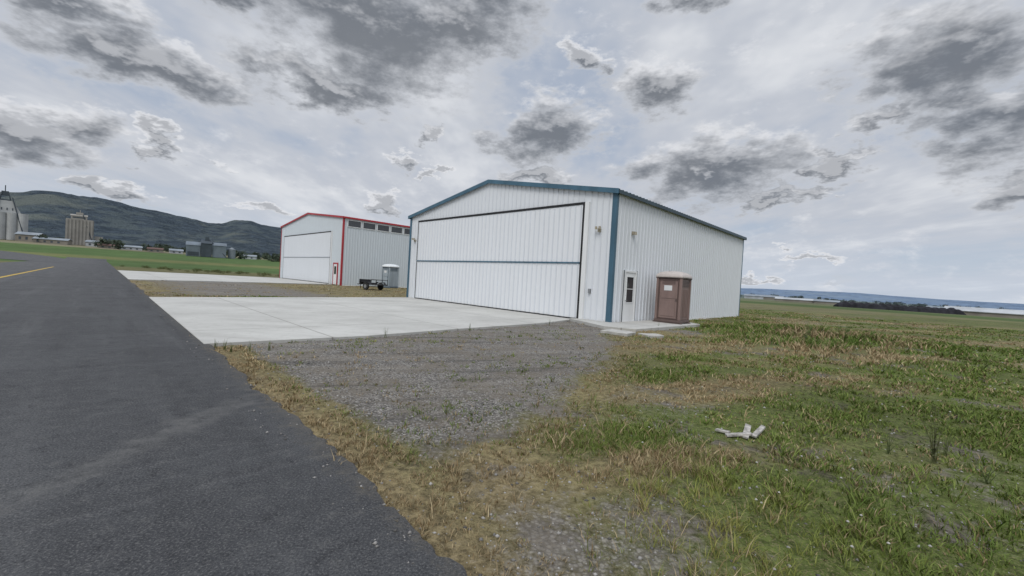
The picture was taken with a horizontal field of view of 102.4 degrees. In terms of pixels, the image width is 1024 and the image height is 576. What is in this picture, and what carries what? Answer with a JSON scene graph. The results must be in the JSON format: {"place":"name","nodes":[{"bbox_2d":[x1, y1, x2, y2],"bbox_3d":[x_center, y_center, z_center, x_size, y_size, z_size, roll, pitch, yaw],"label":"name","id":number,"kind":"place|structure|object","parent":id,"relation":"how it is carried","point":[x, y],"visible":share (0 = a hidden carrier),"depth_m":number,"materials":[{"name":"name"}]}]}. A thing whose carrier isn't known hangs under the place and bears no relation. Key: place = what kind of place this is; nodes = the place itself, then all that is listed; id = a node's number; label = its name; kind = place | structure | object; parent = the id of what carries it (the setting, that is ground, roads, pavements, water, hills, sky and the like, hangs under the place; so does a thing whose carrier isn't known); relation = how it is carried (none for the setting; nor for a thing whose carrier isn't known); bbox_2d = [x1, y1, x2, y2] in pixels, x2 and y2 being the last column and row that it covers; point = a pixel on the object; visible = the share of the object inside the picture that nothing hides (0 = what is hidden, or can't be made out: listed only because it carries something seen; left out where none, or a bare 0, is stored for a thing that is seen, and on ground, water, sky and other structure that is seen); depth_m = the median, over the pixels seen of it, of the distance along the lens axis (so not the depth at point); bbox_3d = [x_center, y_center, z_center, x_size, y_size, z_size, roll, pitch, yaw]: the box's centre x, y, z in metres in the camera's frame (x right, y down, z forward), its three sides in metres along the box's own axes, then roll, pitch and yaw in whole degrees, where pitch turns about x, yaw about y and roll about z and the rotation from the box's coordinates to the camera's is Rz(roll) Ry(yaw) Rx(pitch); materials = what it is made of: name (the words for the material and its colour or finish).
{"place":"outdoors","nodes":[
{"label":"outdoors","id":0,"kind":"place"},
{"bbox_2d":[65,210,102,245],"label":"grain silo tower","id":1,"kind":"structure","parent":0,"point":[79,228],"depth_m":366.93,"materials":[{"name":"beige concrete"}]},
{"bbox_2d":[0,190,281,257],"bbox_3d":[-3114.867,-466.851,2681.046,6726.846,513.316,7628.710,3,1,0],"label":"mountain ridge","id":2,"kind":"structure","parent":0,"point":[48,212],"depth_m":2371.03,"materials":[{"name":"green plant"}]},
{"bbox_2d":[0,257,466,575],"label":"taxiway road","id":3,"kind":"structure","parent":0,"point":[136,439],"depth_m":3.21,"materials":[{"name":"grey asphalt"}]},
{"bbox_2d":[0,267,50,277],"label":"road centerline marking","id":4,"kind":"object","parent":3,"relation":"on","point":[23,272],"visible":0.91,"depth_m":31.60,"materials":[{"name":"yellow paint"}]},
{"bbox_2d":[0,239,1023,575],"bbox_3d":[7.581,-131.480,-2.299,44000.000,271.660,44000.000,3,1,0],"label":"ground","id":5,"kind":"structure","parent":0,"point":[564,509],"depth_m":4.58,"materials":[{"name":"green plant"}]},
{"bbox_2d":[0,185,28,239],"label":"grain elevator","id":6,"kind":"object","parent":5,"relation":"on","point":[13,219],"visible":0.83,"depth_m":348.05,"materials":[{"name":"concrete"}]},
{"bbox_2d":[15,234,42,241],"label":"walls","id":7,"kind":"structure","parent":5,"relation":"on","point":[23,237],"depth_m":344.97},
{"bbox_2d":[14,231,43,235],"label":"roof","id":8,"kind":"structure","parent":7,"relation":"on","point":[28,233],"depth_m":347.22,"materials":[{"name":"grey metal"}]},
{"bbox_2d":[33,239,71,244],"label":"walls","id":9,"kind":"structure","parent":5,"relation":"on","point":[69,242],"depth_m":342.14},
{"bbox_2d":[33,236,72,241],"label":"roof","id":10,"kind":"structure","parent":9,"relation":"on","point":[48,238],"depth_m":342.63,"materials":[{"name":"grey metal"}]},
{"bbox_2d":[0,251,105,264],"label":"taxiway connector","id":11,"kind":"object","parent":5,"relation":"on","point":[18,256],"visible":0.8,"depth_m":115.28,"materials":[{"name":"concrete"}]},
{"bbox_2d":[85,242,96,246],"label":"walls","id":12,"kind":"structure","parent":5,"relation":"on","point":[87,244],"depth_m":364.04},
{"bbox_2d":[98,245,115,248],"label":"walls","id":13,"kind":"structure","parent":5,"relation":"on","point":[100,246],"depth_m":345.77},
{"bbox_2d":[119,247,141,250],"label":"walls","id":14,"kind":"structure","parent":5,"relation":"on","point":[133,248],"depth_m":358.82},
{"bbox_2d":[121,245,142,247],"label":"roof","id":15,"kind":"structure","parent":14,"relation":"on","point":[132,246],"depth_m":360.75,"materials":[{"name":"white metal"}]},
{"bbox_2d":[147,249,162,252],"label":"walls","id":16,"kind":"structure","parent":5,"relation":"on","point":[154,250],"depth_m":352.38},
{"bbox_2d":[147,247,163,249],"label":"roof","id":17,"kind":"structure","parent":16,"relation":"on","point":[155,248],"depth_m":353.73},
{"bbox_2d":[32,234,279,261],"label":"distant tree line","id":18,"kind":"object","parent":5,"relation":"on","point":[118,244],"visible":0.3,"depth_m":367.97,"materials":[{"name":"green plant"}]},
{"bbox_2d":[169,250,182,253],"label":"walls","id":19,"kind":"structure","parent":5,"relation":"on","point":[176,252],"depth_m":362.41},
{"bbox_2d":[119,265,278,276],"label":"roadside shrubs","id":20,"kind":"object","parent":5,"relation":"on","point":[217,271],"visible":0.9,"depth_m":75.76,"materials":[{"name":"green plant"}]},
{"bbox_2d":[186,237,235,258],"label":"grain warehouse","id":21,"kind":"structure","parent":5,"relation":"on","point":[207,247],"depth_m":326.22,"materials":[{"name":"grey metal"}]},
{"bbox_2d":[118,270,330,284],"bbox_3d":[-33.666,-1.130,47.846,17.041,0.210,30.541,2,1,-45],"label":"concrete apron","id":22,"kind":"object","parent":5,"relation":"on","point":[147,276],"visible":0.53,"depth_m":43.29,"materials":[{"name":"grey concrete"}]},
{"bbox_2d":[279,213,409,287],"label":"airplane hangar","id":23,"kind":"structure","parent":5,"relation":"on","point":[334,249],"depth_m":49.06,"materials":[{"name":"metal"}]},
{"bbox_2d":[283,232,330,282],"bbox_3d":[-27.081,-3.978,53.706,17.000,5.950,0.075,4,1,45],"label":"hangar door","id":24,"kind":"structure","parent":23,"relation":"in","point":[324,247],"depth_m":52.68,"materials":[{"name":"metal"}]},
{"bbox_2d":[333,264,336,283],"bbox_3d":[-20.019,-1.569,46.610,0.950,2.300,0.077,4,1,45],"label":"entry door","id":25,"kind":"structure","parent":23,"relation":"in","point":[334,275],"depth_m":46.61,"materials":[{"name":"white paint"}]},
{"bbox_2d":[347,220,408,234],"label":"window frames","id":26,"kind":"structure","parent":23,"relation":"in","point":[348,220],"depth_m":48.28,"materials":[{"name":"white paint"}]},
{"bbox_2d":[348,220,409,234],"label":"clerestory windows","id":27,"kind":"structure","parent":23,"relation":"in","point":[350,223],"depth_m":48.38,"materials":[{"name":"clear glass"}]},
{"bbox_2d":[149,297,569,346],"bbox_3d":[-6.513,0.962,18.198,15.493,0.195,13.721,4,1,45],"label":"concrete apron","id":28,"kind":"object","parent":5,"relation":"on","point":[239,320],"visible":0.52,"depth_m":13.95,"materials":[{"name":"grey concrete"}]},
{"bbox_2d":[357,279,387,289],"bbox_3d":[-13.468,-0.340,38.882,3.325,0.972,1.960,4,1,30],"label":"utility trailer","id":29,"kind":"object","parent":5,"relation":"on","point":[366,283],"visible":1,"depth_m":38.61,"materials":[{"name":"black paint"}]},
{"bbox_2d":[381,264,399,287],"bbox_3d":[-13.843,-1.384,46.797,1.505,2.736,1.503,4,1,37],"label":"portable toilet","id":30,"kind":"object","parent":5,"relation":"on","point":[390,273],"visible":0.91,"depth_m":46.34,"materials":[{"name":"plastic"}]},
{"bbox_2d":[383,273,387,284],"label":"door panels","id":31,"kind":"structure","parent":30,"relation":"in","point":[384,274],"depth_m":46.23,"materials":[{"name":"grey plastic"}]},
{"bbox_2d":[406,179,746,321],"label":"airplane hangar","id":32,"kind":"structure","parent":5,"relation":"on","point":[606,254],"depth_m":20.96,"materials":[{"name":"white metal"}]},
{"bbox_2d":[415,205,582,317],"bbox_3d":[-1.657,-1.536,23.082,13.330,5.070,0.075,4,1,45],"label":"hangar door","id":33,"kind":"structure","parent":32,"relation":"in","point":[578,206],"depth_m":21.53,"materials":[{"name":"metal"}]},
{"bbox_2d":[623,272,635,321],"bbox_3d":[5.194,0.410,18.317,0.042,2.170,0.920,4,1,45],"label":"entry door","id":34,"kind":"structure","parent":32,"relation":"in","point":[628,307],"depth_m":18.31,"materials":[{"name":"white paint"}]},
{"bbox_2d":[625,276,633,302],"bbox_3d":[5.234,0.077,18.290,0.016,1.190,0.644,4,1,45],"label":"window frame","id":35,"kind":"structure","parent":32,"relation":"in","point":[627,276],"depth_m":18.26,"materials":[{"name":"white paint"}]},
{"bbox_2d":[626,277,633,301],"bbox_3d":[5.231,0.077,18.293,0.006,1.110,0.564,4,1,45],"label":"entry door window","id":36,"kind":"structure","parent":32,"relation":"in","point":[629,293],"depth_m":18.29,"materials":[{"name":"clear glass"}]},
{"bbox_2d":[132,280,1023,575],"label":"grass","id":37,"kind":"structure","parent":5,"relation":"on","point":[754,332],"depth_m":4.70,"materials":[{"name":"green plant"}]},
{"bbox_2d":[600,329,635,336],"bbox_3d":[3.683,1.550,14.186,0.985,0.135,0.877,4,1,39],"label":"broken concrete slab","id":38,"kind":"object","parent":5,"relation":"on","point":[619,332],"depth_m":13.94,"materials":[{"name":"grey concrete"}]},
{"bbox_2d":[569,318,699,331],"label":"concrete walkway","id":39,"kind":"structure","parent":5,"relation":"on","point":[639,326],"depth_m":16.82,"materials":[{"name":"grey concrete"}]},
{"bbox_2d":[652,271,692,324],"bbox_3d":[7.439,0.397,19.002,1.320,2.400,1.318,4,1,43],"label":"portable toilet","id":40,"kind":"object","parent":39,"relation":"on","point":[673,296],"visible":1,"depth_m":18.59,"materials":[{"name":"brown plastic"}]},
{"bbox_2d":[658,280,677,318],"bbox_3d":[7.053,0.507,18.595,0.820,1.710,0.033,4,1,43],"label":"toilet door","id":41,"kind":"structure","parent":40,"relation":"in","point":[666,282],"depth_m":18.58,"materials":[{"name":"brown plastic"}]},
{"bbox_2d":[660,291,675,316],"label":"door panels","id":42,"kind":"structure","parent":40,"relation":"in","point":[667,308],"depth_m":18.57,"materials":[{"name":"brown plastic"}]},
{"bbox_2d":[638,333,663,338],"bbox_3d":[4.708,1.621,13.804,0.722,0.125,0.622,3,1,-13],"label":"broken concrete slab","id":43,"kind":"object","parent":5,"relation":"on","point":[653,335],"depth_m":13.66,"materials":[{"name":"white concrete"}]},
{"bbox_2d":[715,423,765,438],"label":"broken wood slats","id":44,"kind":"object","parent":5,"relation":"on","point":[746,433],"visible":0.99,"depth_m":4.67,"materials":[{"name":"white wood"}]},
{"bbox_2d":[744,294,773,298],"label":"farm warehouse","id":45,"kind":"structure","parent":5,"relation":"on","point":[752,296],"depth_m":427.69,"materials":[{"name":"white metal"}]},
{"bbox_2d":[763,295,783,299],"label":"farm warehouse","id":46,"kind":"structure","parent":5,"relation":"on","point":[768,297],"depth_m":398.07,"materials":[{"name":"white metal"}]},
{"bbox_2d":[775,297,820,302],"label":"farm warehouse","id":47,"kind":"structure","parent":5,"relation":"on","point":[802,300],"depth_m":343.74,"materials":[{"name":"white metal"}]},
{"bbox_2d":[596,332,1022,571],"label":"dandelion plants","id":48,"kind":"object","parent":5,"relation":"on","point":[851,546],"visible":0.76,"depth_m":3.98,"materials":[{"name":"green plant"}]},
{"bbox_2d":[813,299,839,304],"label":"farm warehouse","id":49,"kind":"structure","parent":5,"relation":"on","point":[832,302],"depth_m":327.58,"materials":[{"name":"white metal"}]},
{"bbox_2d":[740,293,1001,308],"bbox_3d":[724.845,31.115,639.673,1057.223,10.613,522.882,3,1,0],"label":"distant tree line","id":50,"kind":"object","parent":5,"relation":"on","point":[896,303],"visible":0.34,"depth_m":640.30,"materials":[{"name":"green plant"}]},
{"bbox_2d":[883,431,902,453],"bbox_3d":[4.027,1.612,4.376,0.101,0.321,0.164,3,1,-12],"label":"tall weed","id":51,"kind":"object","parent":5,"relation":"on","point":[888,450],"visible":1,"depth_m":4.38,"materials":[{"name":"green plant"}]},
{"bbox_2d":[833,301,965,314],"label":"shrub row","id":52,"kind":"object","parent":5,"relation":"on","point":[880,306],"visible":0.83,"depth_m":195.31,"materials":[{"name":"plant"}]},
{"bbox_2d":[912,397,951,463],"bbox_3d":[4.280,1.449,4.181,0.330,0.673,0.193,3,1,0],"label":"tall weed","id":53,"kind":"object","parent":5,"relation":"on","point":[933,455],"visible":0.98,"depth_m":4.18,"materials":[{"name":"green plant"}]},
{"bbox_2d":[938,428,957,455],"bbox_3d":[4.664,1.654,4.424,0.162,0.314,0.088,4,1,36],"label":"tall weed","id":54,"kind":"object","parent":5,"relation":"on","point":[945,446],"visible":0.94,"depth_m":4.42,"materials":[{"name":"green plant"}]},
{"bbox_2d":[944,306,1023,318],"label":"farm warehouse","id":55,"kind":"structure","parent":5,"relation":"on","point":[1002,313],"depth_m":189.81,"materials":[{"name":"white metal"}]},
{"bbox_2d":[970,452,1011,483],"bbox_3d":[4.364,1.655,3.768,0.282,0.292,0.072,4,1,35],"label":"tall weed","id":56,"kind":"object","parent":5,"relation":"on","point":[986,479],"visible":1,"depth_m":3.77,"materials":[{"name":"green plant"}]},
{"bbox_2d":[0,0,1023,303],"label":"sky","id":57,"kind":"structure","parent":0,"point":[854,146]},
{"bbox_2d":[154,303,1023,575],"bbox_3d":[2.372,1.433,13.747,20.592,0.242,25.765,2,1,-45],"label":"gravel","id":58,"kind":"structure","parent":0,"point":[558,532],"depth_m":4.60,"materials":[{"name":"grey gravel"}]},
{"bbox_2d":[741,288,1023,309],"bbox_3d":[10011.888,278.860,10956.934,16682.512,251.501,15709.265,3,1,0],"label":"distant hills","id":59,"kind":"structure","parent":0,"point":[867,297],"depth_m":10199.55,"materials":[{"name":"blue"}]}
]}

